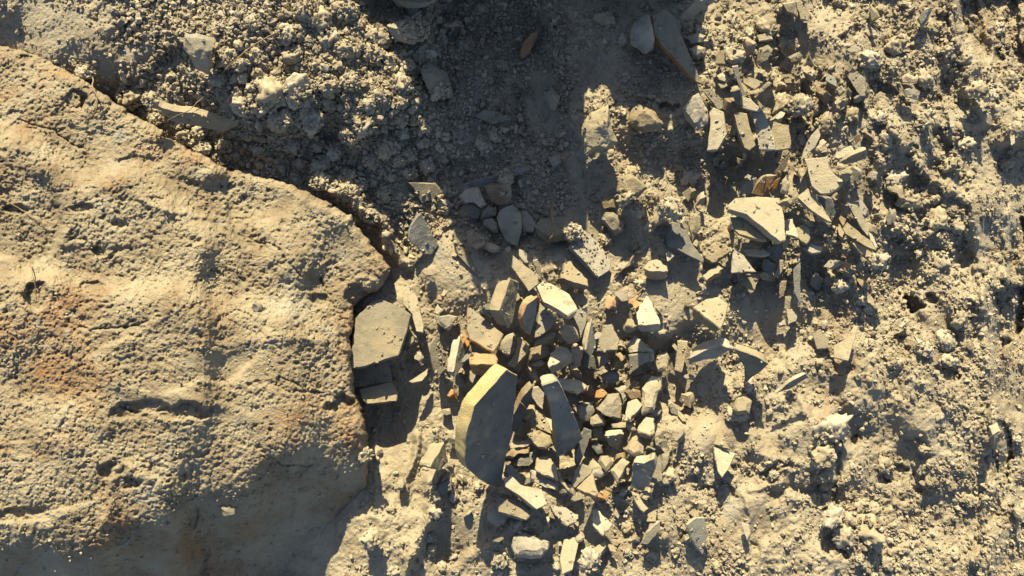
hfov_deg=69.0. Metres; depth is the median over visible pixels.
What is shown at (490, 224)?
rock
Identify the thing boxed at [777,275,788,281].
stone shard
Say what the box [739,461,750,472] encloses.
soil clod
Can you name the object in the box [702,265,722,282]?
stone shard
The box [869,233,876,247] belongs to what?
stone shard
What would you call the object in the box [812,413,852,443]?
soil clod
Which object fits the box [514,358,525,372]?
stone shard
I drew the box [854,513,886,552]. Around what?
soil clod
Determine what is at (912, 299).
soil clod
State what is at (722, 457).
stone shard
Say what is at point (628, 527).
soil clod
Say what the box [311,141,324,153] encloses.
soil clod
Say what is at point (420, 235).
stone shard
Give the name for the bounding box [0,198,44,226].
root
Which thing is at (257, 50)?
soil clod
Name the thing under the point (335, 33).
soil clod
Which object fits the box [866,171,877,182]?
rock
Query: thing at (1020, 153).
soil clod
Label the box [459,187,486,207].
rock
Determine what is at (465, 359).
stone shard
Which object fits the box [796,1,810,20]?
stone shard
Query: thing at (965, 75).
pebble
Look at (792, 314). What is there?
stone shard
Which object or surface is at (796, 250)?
stone shard
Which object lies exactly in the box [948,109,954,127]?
stone shard
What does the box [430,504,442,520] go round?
soil clod
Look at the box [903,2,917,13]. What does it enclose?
soil clod
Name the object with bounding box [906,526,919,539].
soil clod
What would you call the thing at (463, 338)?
stone shard
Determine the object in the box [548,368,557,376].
stone shard
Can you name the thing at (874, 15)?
rock
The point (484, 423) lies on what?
stone shard
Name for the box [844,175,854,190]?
stone shard
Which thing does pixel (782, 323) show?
rock
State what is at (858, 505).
soil clod
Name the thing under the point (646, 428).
stone shard
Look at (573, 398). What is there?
rock
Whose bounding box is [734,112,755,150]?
stone shard
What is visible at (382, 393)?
shard
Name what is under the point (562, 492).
rock
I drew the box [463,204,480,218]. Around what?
stone shard
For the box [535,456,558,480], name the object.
stone shard
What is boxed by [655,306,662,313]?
rock
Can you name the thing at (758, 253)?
stone shard
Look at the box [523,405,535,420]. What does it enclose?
stone shard
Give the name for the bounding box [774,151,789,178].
stone shard
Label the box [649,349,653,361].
rock
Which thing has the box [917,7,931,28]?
rock
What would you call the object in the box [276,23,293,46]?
soil clod
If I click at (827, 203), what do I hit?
stone shard
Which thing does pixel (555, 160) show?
rock
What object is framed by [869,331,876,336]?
pebble
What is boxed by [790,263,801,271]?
stone shard
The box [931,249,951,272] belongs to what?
soil clod
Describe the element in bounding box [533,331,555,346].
stone shard
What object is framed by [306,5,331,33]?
soil clod
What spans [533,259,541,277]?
stone shard
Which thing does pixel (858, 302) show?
soil clod
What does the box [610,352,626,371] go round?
stone shard
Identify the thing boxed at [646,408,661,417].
rock
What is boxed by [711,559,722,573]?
soil clod
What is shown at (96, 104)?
root
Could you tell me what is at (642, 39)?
rock
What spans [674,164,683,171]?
stone shard
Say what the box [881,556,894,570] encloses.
soil clod
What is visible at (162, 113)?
soil clod
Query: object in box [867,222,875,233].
rock
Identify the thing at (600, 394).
stone shard
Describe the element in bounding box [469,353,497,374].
shard
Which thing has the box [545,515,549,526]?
stone shard
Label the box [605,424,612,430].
soil clod
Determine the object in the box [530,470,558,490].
rock
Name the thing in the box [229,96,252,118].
soil clod
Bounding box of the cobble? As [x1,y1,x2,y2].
[643,259,667,279]
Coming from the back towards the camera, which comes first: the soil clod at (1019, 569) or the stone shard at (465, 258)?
the soil clod at (1019, 569)
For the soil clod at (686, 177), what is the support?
on the ground
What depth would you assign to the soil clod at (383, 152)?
1.47 m
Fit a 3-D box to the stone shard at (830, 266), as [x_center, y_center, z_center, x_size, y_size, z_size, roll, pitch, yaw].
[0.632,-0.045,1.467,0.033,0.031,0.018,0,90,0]
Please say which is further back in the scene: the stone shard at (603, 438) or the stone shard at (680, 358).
the stone shard at (603, 438)
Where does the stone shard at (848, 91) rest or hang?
on the ground
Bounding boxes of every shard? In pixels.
[155,98,240,131]
[350,299,410,368]
[353,361,397,404]
[403,286,423,332]
[408,182,442,202]
[408,212,438,254]
[409,369,427,382]
[420,442,447,470]
[421,269,433,276]
[430,336,447,376]
[437,478,451,495]
[440,290,447,297]
[440,408,450,414]
[441,472,448,481]
[445,435,454,443]
[446,389,457,401]
[447,337,464,376]
[452,235,481,278]
[453,372,465,385]
[455,364,516,486]
[457,166,529,189]
[459,332,465,342]
[462,352,471,365]
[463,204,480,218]
[464,339,471,346]
[466,308,503,352]
[468,367,475,383]
[469,353,497,374]
[475,109,511,124]
[479,303,489,314]
[489,278,518,328]
[490,537,504,543]
[495,497,532,520]
[497,204,521,246]
[503,475,546,509]
[504,465,521,482]
[507,333,529,367]
[509,440,531,448]
[511,256,538,291]
[511,381,532,432]
[512,447,528,453]
[513,203,527,208]
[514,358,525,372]
[518,295,536,335]
[519,30,538,58]
[519,249,527,263]
[520,295,529,301]
[521,209,535,232]
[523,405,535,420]
[523,477,533,485]
[526,367,538,380]
[531,360,544,366]
[532,386,543,408]
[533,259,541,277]
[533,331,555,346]
[534,217,570,241]
[535,303,556,337]
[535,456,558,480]
[536,412,551,433]
[537,281,577,318]
[540,374,582,456]
[545,417,551,436]
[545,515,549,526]
[547,346,572,372]
[547,512,556,518]
[548,343,555,348]
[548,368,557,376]
[549,504,578,525]
[556,331,565,342]
[557,378,586,394]
[558,470,569,490]
[559,261,587,289]
[559,325,579,343]
[560,284,569,290]
[560,536,578,574]
[561,514,577,526]
[564,477,572,481]
[569,231,610,277]
[569,346,582,371]
[569,494,582,502]
[570,291,588,305]
[571,463,592,487]
[572,367,582,377]
[572,492,583,506]
[574,288,583,293]
[574,307,587,337]
[574,415,582,429]
[574,428,591,467]
[576,473,598,497]
[581,385,593,396]
[582,319,595,356]
[583,354,598,368]
[588,430,600,442]
[591,489,610,500]
[591,509,612,535]
[593,426,602,437]
[594,332,601,341]
[595,389,607,398]
[595,541,606,555]
[597,324,619,352]
[597,352,609,366]
[598,381,609,388]
[599,432,606,440]
[604,363,610,371]
[605,295,616,309]
[605,429,623,449]
[607,543,616,552]
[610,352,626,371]
[612,255,633,280]
[612,414,625,421]
[613,258,633,270]
[614,507,619,518]
[615,289,628,303]
[622,437,627,446]
[623,316,637,332]
[623,474,630,482]
[624,399,642,421]
[625,379,638,389]
[628,298,641,308]
[628,353,648,370]
[630,453,656,487]
[631,424,640,439]
[631,491,647,511]
[636,296,660,331]
[637,417,654,438]
[637,491,648,498]
[641,521,659,543]
[646,509,657,522]
[647,487,652,499]
[650,455,662,483]
[651,9,701,84]
[653,437,667,447]
[665,222,702,262]
[666,251,674,261]
[668,399,677,414]
[671,341,676,353]
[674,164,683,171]
[674,340,687,372]
[674,429,684,442]
[677,216,688,228]
[678,0,714,19]
[678,413,685,421]
[679,392,694,407]
[679,534,689,543]
[681,147,690,157]
[682,187,696,201]
[682,374,695,379]
[686,517,707,554]
[689,337,733,363]
[689,510,701,516]
[690,238,699,250]
[692,297,727,331]
[696,191,705,205]
[702,89,722,110]
[702,244,730,263]
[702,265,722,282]
[707,107,726,151]
[712,154,723,165]
[713,428,729,449]
[713,445,734,476]
[715,46,745,67]
[718,82,726,88]
[718,162,728,168]
[727,197,785,243]
[730,86,741,107]
[730,124,735,134]
[730,217,766,241]
[731,248,755,273]
[732,65,745,96]
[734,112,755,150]
[734,344,768,382]
[736,158,742,166]
[738,177,756,194]
[740,274,758,293]
[741,242,753,247]
[742,77,763,89]
[742,97,761,111]
[742,249,769,256]
[742,523,750,539]
[746,174,757,181]
[749,240,761,248]
[752,108,775,150]
[752,174,775,195]
[753,140,758,149]
[754,82,774,109]
[754,271,774,280]
[756,33,772,41]
[762,259,775,274]
[766,243,785,262]
[767,119,790,150]
[768,178,779,191]
[773,259,783,277]
[774,81,786,91]
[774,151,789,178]
[774,372,808,393]
[777,197,791,206]
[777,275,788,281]
[779,281,786,298]
[781,73,796,83]
[781,171,789,178]
[782,236,790,248]
[784,113,791,118]
[784,219,798,238]
[786,309,797,325]
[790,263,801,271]
[792,248,801,253]
[793,263,800,302]
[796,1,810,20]
[797,188,831,222]
[797,224,809,244]
[799,217,813,226]
[800,66,815,80]
[801,129,820,159]
[804,54,813,67]
[804,157,841,194]
[805,244,822,254]
[807,270,823,290]
[812,331,831,349]
[814,211,826,221]
[815,88,830,104]
[816,195,835,220]
[823,260,841,269]
[825,73,836,89]
[825,237,831,244]
[831,192,840,202]
[833,325,856,360]
[834,146,853,159]
[836,261,851,271]
[837,216,845,227]
[837,224,844,239]
[838,168,852,182]
[839,147,866,164]
[840,269,856,278]
[842,223,876,250]
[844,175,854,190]
[846,45,861,52]
[846,86,850,95]
[846,200,869,235]
[847,68,866,96]
[850,166,861,181]
[850,241,889,269]
[853,134,860,142]
[856,200,868,218]
[857,273,866,287]
[862,128,873,138]
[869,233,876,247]
[870,26,879,35]
[886,208,895,224]
[898,317,909,327]
[912,334,922,343]
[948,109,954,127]
[1010,135,1014,145]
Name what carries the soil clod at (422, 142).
on the ground
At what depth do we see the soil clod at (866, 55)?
1.44 m
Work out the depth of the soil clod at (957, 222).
1.47 m
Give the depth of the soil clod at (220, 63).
1.39 m
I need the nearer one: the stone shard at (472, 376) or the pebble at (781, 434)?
the pebble at (781, 434)
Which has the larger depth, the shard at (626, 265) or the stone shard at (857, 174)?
the shard at (626, 265)
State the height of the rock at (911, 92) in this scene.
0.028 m
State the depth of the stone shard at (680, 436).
1.46 m
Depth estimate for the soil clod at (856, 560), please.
1.46 m
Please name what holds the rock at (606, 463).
on the ground
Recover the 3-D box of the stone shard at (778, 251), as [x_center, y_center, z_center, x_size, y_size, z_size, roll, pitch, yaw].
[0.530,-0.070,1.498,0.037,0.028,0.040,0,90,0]
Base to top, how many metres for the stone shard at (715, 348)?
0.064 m
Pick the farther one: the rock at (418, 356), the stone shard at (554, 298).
the rock at (418, 356)
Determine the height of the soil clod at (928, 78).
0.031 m
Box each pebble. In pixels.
[220,506,237,516]
[252,303,262,311]
[461,496,468,501]
[567,527,574,533]
[592,197,599,203]
[661,532,668,540]
[684,301,689,308]
[715,13,721,20]
[724,261,729,268]
[731,460,737,464]
[733,382,740,388]
[735,490,740,496]
[778,368,783,374]
[778,431,784,437]
[826,358,832,362]
[860,15,868,19]
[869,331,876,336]
[888,66,893,73]
[910,392,915,400]
[929,29,938,33]
[948,484,954,491]
[949,55,956,61]
[962,72,968,78]
[966,341,973,350]
[969,23,974,30]
[972,263,977,269]
[979,212,985,218]
[981,392,987,397]
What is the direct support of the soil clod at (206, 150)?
on the ground
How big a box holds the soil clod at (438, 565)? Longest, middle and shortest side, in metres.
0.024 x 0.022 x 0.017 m
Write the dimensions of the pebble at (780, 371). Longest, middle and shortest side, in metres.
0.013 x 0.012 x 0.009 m
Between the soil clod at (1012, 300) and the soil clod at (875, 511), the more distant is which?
the soil clod at (1012, 300)
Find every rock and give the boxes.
[183,33,214,74]
[387,19,411,44]
[393,0,436,7]
[396,479,405,489]
[406,335,414,347]
[413,351,423,361]
[420,60,452,97]
[433,495,440,501]
[434,304,442,314]
[435,314,457,331]
[437,296,443,301]
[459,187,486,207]
[463,510,471,517]
[467,230,484,249]
[481,204,496,219]
[483,218,497,232]
[484,183,511,204]
[484,242,499,252]
[487,502,507,526]
[498,486,511,497]
[499,332,516,356]
[505,246,510,254]
[505,451,517,460]
[511,451,537,465]
[511,532,549,558]
[528,409,537,427]
[529,345,549,360]
[529,430,552,449]
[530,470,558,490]
[543,87,559,111]
[548,154,561,168]
[556,488,571,495]
[567,393,578,404]
[567,484,575,498]
[575,530,583,541]
[576,401,594,422]
[580,105,617,153]
[590,412,605,426]
[591,442,602,453]
[591,469,606,478]
[592,12,614,24]
[594,501,602,509]
[596,393,621,418]
[598,456,613,472]
[600,369,618,383]
[601,197,615,208]
[602,212,624,235]
[610,458,629,484]
[611,422,636,432]
[614,385,627,403]
[614,452,625,461]
[617,173,648,197]
[619,487,627,496]
[624,389,641,400]
[625,373,649,389]
[625,435,643,456]
[626,335,652,352]
[626,483,632,491]
[627,103,662,132]
[630,15,654,54]
[632,536,639,543]
[641,376,661,415]
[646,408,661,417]
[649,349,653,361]
[650,208,664,227]
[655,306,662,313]
[655,352,669,371]
[658,329,666,334]
[661,451,669,472]
[682,93,708,130]
[685,33,705,42]
[688,45,705,59]
[688,210,700,241]
[716,72,729,82]
[723,97,736,109]
[732,394,751,414]
[742,37,755,56]
[756,45,772,66]
[770,111,784,122]
[777,319,785,327]
[780,175,789,194]
[781,1,797,16]
[787,52,802,63]
[787,365,797,374]
[813,104,819,117]
[836,85,845,96]
[840,98,848,108]
[853,93,863,102]
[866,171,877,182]
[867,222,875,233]
[869,5,879,23]
[886,184,905,200]
[899,73,918,83]
[902,86,919,99]
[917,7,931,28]
[924,108,932,119]
[926,230,934,235]
[932,115,939,125]
[988,423,1000,436]
[1011,503,1023,520]
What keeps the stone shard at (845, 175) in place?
on the ground
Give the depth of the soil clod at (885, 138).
1.45 m
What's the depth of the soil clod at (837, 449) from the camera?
1.48 m
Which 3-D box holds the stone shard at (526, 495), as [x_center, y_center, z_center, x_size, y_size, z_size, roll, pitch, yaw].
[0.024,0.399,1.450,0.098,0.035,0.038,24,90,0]
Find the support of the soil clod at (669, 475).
on the ground
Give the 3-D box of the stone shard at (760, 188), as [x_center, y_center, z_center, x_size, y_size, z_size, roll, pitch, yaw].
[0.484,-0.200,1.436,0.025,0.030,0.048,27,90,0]
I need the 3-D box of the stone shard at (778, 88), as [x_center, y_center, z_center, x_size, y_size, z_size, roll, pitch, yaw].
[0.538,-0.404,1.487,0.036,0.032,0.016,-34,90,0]
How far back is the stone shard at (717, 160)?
1.51 m
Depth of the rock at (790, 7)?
1.45 m
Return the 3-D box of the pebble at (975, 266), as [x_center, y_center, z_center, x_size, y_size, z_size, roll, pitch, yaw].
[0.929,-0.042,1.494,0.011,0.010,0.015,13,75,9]
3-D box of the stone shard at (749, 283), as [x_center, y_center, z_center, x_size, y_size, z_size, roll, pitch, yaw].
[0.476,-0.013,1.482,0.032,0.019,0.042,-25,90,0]
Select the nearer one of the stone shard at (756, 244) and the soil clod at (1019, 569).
the stone shard at (756, 244)
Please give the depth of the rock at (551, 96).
1.50 m
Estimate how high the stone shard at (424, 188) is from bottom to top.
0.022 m
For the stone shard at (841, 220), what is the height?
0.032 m
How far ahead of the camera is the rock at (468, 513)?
1.51 m
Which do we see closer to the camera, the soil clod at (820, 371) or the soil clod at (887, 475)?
the soil clod at (820, 371)
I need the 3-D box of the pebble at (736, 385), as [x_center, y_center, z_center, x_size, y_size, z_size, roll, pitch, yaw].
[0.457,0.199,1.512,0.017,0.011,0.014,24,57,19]
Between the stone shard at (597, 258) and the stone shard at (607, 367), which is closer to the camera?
the stone shard at (597, 258)
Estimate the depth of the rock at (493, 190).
1.49 m
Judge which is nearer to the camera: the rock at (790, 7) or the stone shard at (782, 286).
the rock at (790, 7)
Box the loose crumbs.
[0,0,1023,575]
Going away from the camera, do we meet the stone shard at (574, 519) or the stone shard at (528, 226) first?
the stone shard at (574, 519)
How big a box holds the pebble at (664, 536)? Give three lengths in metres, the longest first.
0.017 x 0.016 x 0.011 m
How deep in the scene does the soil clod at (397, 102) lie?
1.42 m
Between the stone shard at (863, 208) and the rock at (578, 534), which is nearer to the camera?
the stone shard at (863, 208)
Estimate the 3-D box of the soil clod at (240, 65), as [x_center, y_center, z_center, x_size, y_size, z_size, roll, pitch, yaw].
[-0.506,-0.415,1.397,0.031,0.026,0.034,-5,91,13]
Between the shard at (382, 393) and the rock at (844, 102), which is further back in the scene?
the shard at (382, 393)
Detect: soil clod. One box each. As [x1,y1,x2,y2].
[74,65,93,80]
[120,86,142,106]
[141,91,159,108]
[150,113,161,123]
[156,100,180,115]
[175,128,190,139]
[191,126,207,139]
[195,140,211,155]
[209,72,222,87]
[214,47,235,70]
[216,137,233,150]
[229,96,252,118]
[231,153,240,160]
[235,58,247,72]
[245,15,256,25]
[249,47,268,62]
[249,75,287,114]
[249,143,266,158]
[267,107,291,132]
[269,131,280,136]
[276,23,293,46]
[280,43,304,64]
[282,138,299,155]
[285,72,311,109]
[291,158,305,172]
[294,24,305,37]
[295,0,314,20]
[295,130,301,136]
[300,105,321,135]
[305,35,312,48]
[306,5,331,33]
[309,158,326,173]
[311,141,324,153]
[313,174,325,186]
[317,77,340,98]
[319,29,339,47]
[323,99,337,110]
[325,138,344,162]
[329,0,360,24]
[334,39,354,58]
[338,126,357,145]
[339,74,359,88]
[342,169,357,183]
[352,18,362,30]
[356,116,372,140]
[357,178,365,191]
[358,449,370,462]
[358,528,377,551]
[363,98,375,111]
[364,27,390,45]
[364,42,382,63]
[366,151,380,170]
[367,178,376,186]
[372,88,386,104]
[374,132,397,160]
[376,190,389,203]
[385,52,399,67]
[386,566,400,575]
[387,504,395,513]
[390,71,413,93]
[391,110,407,128]
[394,94,406,109]
[394,157,406,165]
[395,127,407,140]
[400,58,417,71]
[401,17,424,43]
[402,148,415,161]
[402,168,417,179]
[409,112,420,126]
[416,138,429,147]
[416,156,436,176]
[418,43,437,65]
[421,123,431,132]
[425,173,435,182]
[425,544,436,555]
[426,533,435,542]
[430,85,451,101]
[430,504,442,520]
[435,199,453,216]
[436,561,446,571]
[437,33,447,46]
[439,17,463,31]
[448,490,457,502]
[456,38,473,51]
[456,474,464,482]
[474,480,483,490]
[475,134,483,149]
[478,140,493,151]
[487,126,501,142]
[493,552,507,569]
[494,58,509,70]
[498,168,513,185]
[512,520,521,530]
[551,562,559,571]
[562,223,583,242]
[577,547,600,570]
[598,233,613,245]
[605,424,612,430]
[617,190,632,207]
[618,32,629,42]
[618,340,628,350]
[621,165,638,176]
[623,520,633,534]
[624,548,632,554]
[625,272,636,284]
[628,201,644,218]
[633,279,647,290]
[643,222,655,233]
[645,551,658,560]
[657,196,682,220]
[658,466,676,486]
[673,548,680,555]
[680,168,701,185]
[685,129,695,137]
[694,24,708,34]
[703,487,714,497]
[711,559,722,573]
[723,9,737,24]
[724,46,745,63]
[725,406,748,422]
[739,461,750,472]
[744,27,756,39]
[744,377,756,394]
[754,15,774,42]
[754,261,761,269]
[768,470,778,478]
[772,92,788,114]
[776,4,784,13]
[781,77,799,92]
[784,541,791,548]
[786,93,813,117]
[796,132,806,147]
[810,139,828,157]
[811,445,834,468]
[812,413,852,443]
[815,111,832,134]
[815,469,829,482]
[818,369,824,376]
[820,505,844,529]
[821,482,833,492]
[831,523,855,550]
[832,0,847,7]
[832,276,849,293]
[833,443,842,453]
[842,105,860,123]
[844,512,858,526]
[853,497,866,513]
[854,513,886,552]
[855,293,866,305]
[855,556,862,565]
[860,49,882,70]
[862,303,872,315]
[864,338,874,349]
[868,501,880,515]
[869,253,890,270]
[873,110,888,124]
[878,129,893,151]
[878,455,893,473]
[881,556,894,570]
[883,33,908,55]
[883,169,908,189]
[884,349,892,359]
[885,470,893,479]
[886,357,904,369]
[888,308,898,319]
[894,190,923,211]
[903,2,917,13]
[905,296,916,306]
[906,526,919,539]
[914,157,924,168]
[914,341,935,357]
[915,68,933,91]
[915,248,924,257]
[918,442,932,454]
[922,206,950,232]
[929,194,942,204]
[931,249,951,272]
[935,328,955,352]
[936,157,958,173]
[940,353,958,367]
[942,5,948,15]
[948,218,965,235]
[948,545,960,561]
[950,310,967,329]
[957,136,976,150]
[958,52,972,64]
[961,493,977,507]
[964,80,989,98]
[981,87,998,102]
[993,22,1007,36]
[994,252,1001,262]
[998,159,1014,172]
[1004,70,1018,87]
[1004,120,1022,137]
[1008,298,1015,304]
[1014,563,1023,575]
[1015,99,1023,107]
[1015,150,1023,156]
[1015,435,1021,444]
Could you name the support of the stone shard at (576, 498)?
on the stone shard at (578, 504)
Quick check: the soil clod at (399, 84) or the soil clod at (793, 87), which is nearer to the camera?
the soil clod at (399, 84)
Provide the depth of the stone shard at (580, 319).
1.47 m
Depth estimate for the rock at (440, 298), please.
1.50 m
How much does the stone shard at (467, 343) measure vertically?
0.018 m
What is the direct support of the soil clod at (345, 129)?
on the ground
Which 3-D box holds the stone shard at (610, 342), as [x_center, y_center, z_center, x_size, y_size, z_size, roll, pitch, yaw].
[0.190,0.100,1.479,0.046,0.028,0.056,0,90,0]
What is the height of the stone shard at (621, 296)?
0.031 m
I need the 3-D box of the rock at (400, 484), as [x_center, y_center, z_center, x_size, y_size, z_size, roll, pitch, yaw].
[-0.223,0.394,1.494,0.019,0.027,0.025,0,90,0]
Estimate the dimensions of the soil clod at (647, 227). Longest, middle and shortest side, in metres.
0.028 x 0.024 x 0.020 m
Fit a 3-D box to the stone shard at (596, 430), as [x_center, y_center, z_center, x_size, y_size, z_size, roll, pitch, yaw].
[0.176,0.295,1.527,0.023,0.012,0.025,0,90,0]
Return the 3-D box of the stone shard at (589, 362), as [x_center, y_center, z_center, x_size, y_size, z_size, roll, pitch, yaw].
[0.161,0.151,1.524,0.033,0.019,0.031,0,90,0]
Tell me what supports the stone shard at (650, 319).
on the ground
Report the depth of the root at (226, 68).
1.38 m
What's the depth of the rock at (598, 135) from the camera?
1.43 m
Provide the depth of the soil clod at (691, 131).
1.49 m
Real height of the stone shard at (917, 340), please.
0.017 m
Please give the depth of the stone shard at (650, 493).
1.48 m
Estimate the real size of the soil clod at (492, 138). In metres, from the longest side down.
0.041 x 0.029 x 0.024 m
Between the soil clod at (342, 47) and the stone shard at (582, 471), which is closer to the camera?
the soil clod at (342, 47)
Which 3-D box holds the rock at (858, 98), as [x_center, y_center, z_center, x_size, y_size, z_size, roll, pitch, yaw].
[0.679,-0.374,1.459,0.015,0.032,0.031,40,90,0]
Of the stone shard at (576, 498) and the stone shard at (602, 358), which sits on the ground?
the stone shard at (602, 358)
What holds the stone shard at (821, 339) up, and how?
on the ground
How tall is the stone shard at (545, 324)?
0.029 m
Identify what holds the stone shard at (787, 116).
on the ground
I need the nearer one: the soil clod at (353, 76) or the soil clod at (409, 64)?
the soil clod at (353, 76)
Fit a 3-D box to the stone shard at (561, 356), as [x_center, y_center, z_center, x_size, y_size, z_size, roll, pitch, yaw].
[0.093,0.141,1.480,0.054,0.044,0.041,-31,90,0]
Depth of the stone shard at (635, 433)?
1.50 m
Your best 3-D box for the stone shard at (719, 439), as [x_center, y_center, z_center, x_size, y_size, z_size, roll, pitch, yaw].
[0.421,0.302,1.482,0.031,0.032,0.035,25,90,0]
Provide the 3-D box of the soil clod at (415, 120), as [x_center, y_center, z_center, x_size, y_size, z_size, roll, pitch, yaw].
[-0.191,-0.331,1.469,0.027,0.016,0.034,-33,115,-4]
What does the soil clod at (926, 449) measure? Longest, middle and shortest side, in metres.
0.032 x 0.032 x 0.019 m
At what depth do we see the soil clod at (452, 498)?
1.51 m
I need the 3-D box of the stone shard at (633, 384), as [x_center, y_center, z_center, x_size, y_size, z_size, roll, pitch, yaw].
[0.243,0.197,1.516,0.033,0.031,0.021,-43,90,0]
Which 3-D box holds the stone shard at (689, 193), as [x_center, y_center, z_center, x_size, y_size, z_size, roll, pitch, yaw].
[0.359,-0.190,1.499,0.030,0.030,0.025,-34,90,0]
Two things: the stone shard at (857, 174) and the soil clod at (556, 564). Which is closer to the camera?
the stone shard at (857, 174)
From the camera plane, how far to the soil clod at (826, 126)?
1.45 m
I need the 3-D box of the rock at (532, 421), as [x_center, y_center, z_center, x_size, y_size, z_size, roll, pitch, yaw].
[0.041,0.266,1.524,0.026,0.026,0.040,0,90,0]
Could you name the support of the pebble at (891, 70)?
on the ground
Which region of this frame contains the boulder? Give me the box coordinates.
[0,46,390,575]
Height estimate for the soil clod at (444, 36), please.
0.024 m
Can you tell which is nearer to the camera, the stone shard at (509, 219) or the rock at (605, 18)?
the rock at (605, 18)
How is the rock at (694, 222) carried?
on the ground
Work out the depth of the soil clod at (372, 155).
1.49 m
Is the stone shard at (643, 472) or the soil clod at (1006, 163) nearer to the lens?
the stone shard at (643, 472)
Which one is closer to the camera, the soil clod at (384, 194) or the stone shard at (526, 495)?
the stone shard at (526, 495)
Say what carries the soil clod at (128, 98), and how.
on the ground
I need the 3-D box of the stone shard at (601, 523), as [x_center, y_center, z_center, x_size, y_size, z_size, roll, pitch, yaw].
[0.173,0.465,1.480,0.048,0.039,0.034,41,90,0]
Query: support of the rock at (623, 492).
on the ground
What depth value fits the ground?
1.50 m
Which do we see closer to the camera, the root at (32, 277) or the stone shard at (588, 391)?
the root at (32, 277)
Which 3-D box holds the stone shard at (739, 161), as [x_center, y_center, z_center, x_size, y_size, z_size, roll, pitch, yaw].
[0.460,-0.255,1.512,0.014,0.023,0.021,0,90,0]
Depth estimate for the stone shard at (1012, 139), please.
1.47 m
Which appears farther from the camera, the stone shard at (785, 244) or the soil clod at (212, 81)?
the stone shard at (785, 244)
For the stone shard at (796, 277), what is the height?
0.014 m
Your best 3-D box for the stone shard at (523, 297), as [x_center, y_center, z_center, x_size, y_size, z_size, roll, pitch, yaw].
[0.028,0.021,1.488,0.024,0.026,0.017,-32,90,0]
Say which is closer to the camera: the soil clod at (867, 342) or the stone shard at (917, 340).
the stone shard at (917, 340)
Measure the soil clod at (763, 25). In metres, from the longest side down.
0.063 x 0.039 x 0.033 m
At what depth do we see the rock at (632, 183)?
1.44 m
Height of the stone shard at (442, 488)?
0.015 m
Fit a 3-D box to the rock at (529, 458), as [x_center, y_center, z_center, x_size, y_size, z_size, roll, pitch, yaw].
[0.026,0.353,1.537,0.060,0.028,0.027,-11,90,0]
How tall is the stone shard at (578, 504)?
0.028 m
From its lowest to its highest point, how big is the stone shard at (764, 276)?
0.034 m
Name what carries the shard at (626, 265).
on the ground
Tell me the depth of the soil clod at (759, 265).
1.52 m
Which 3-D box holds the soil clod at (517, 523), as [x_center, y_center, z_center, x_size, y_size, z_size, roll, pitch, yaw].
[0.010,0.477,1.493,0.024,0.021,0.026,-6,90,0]
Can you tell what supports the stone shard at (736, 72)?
on the ground
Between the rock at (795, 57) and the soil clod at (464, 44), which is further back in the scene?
the soil clod at (464, 44)
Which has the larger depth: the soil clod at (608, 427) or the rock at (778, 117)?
the soil clod at (608, 427)
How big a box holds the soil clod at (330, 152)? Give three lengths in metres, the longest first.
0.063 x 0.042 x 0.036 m
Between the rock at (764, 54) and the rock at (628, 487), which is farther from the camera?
the rock at (628, 487)
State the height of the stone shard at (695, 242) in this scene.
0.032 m
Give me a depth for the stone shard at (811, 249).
1.45 m
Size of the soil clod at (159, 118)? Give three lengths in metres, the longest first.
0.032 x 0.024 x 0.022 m
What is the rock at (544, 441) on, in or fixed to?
on the ground
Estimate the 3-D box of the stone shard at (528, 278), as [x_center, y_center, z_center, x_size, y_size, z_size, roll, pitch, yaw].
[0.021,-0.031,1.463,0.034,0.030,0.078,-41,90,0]
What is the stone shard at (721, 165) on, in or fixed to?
on the ground
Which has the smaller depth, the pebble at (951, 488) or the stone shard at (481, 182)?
the pebble at (951, 488)
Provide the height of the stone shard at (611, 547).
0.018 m
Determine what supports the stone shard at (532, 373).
on the ground
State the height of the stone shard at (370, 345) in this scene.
0.060 m
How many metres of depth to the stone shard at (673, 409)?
1.50 m
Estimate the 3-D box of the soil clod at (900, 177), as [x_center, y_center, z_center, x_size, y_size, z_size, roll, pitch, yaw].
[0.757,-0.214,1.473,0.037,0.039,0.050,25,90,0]
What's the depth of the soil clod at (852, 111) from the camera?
1.46 m
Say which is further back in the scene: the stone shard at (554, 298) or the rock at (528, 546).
the rock at (528, 546)
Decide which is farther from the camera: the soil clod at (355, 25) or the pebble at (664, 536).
the pebble at (664, 536)
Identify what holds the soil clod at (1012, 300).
on the ground
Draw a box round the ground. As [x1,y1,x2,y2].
[0,0,1023,575]
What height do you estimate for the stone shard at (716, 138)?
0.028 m
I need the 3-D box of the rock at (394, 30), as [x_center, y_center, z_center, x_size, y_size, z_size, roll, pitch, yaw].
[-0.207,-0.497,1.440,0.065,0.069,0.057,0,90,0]
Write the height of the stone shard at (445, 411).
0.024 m
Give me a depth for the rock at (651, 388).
1.47 m
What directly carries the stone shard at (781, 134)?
on the ground
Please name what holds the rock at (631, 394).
on the rock
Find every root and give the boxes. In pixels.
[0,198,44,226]
[28,259,36,299]
[51,64,97,119]
[167,33,274,120]
[535,198,554,254]
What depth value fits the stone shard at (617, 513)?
1.50 m
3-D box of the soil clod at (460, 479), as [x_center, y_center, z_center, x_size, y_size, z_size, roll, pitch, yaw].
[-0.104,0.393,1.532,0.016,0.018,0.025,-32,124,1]
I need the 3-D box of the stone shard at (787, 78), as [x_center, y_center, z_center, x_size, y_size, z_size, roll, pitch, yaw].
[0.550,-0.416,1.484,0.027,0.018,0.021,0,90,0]
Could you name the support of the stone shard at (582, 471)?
on the ground
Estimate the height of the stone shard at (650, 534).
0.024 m
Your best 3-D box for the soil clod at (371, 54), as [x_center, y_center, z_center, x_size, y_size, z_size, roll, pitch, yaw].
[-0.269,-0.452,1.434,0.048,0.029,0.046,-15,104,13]
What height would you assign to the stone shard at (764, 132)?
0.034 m
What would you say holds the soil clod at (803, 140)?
on the ground

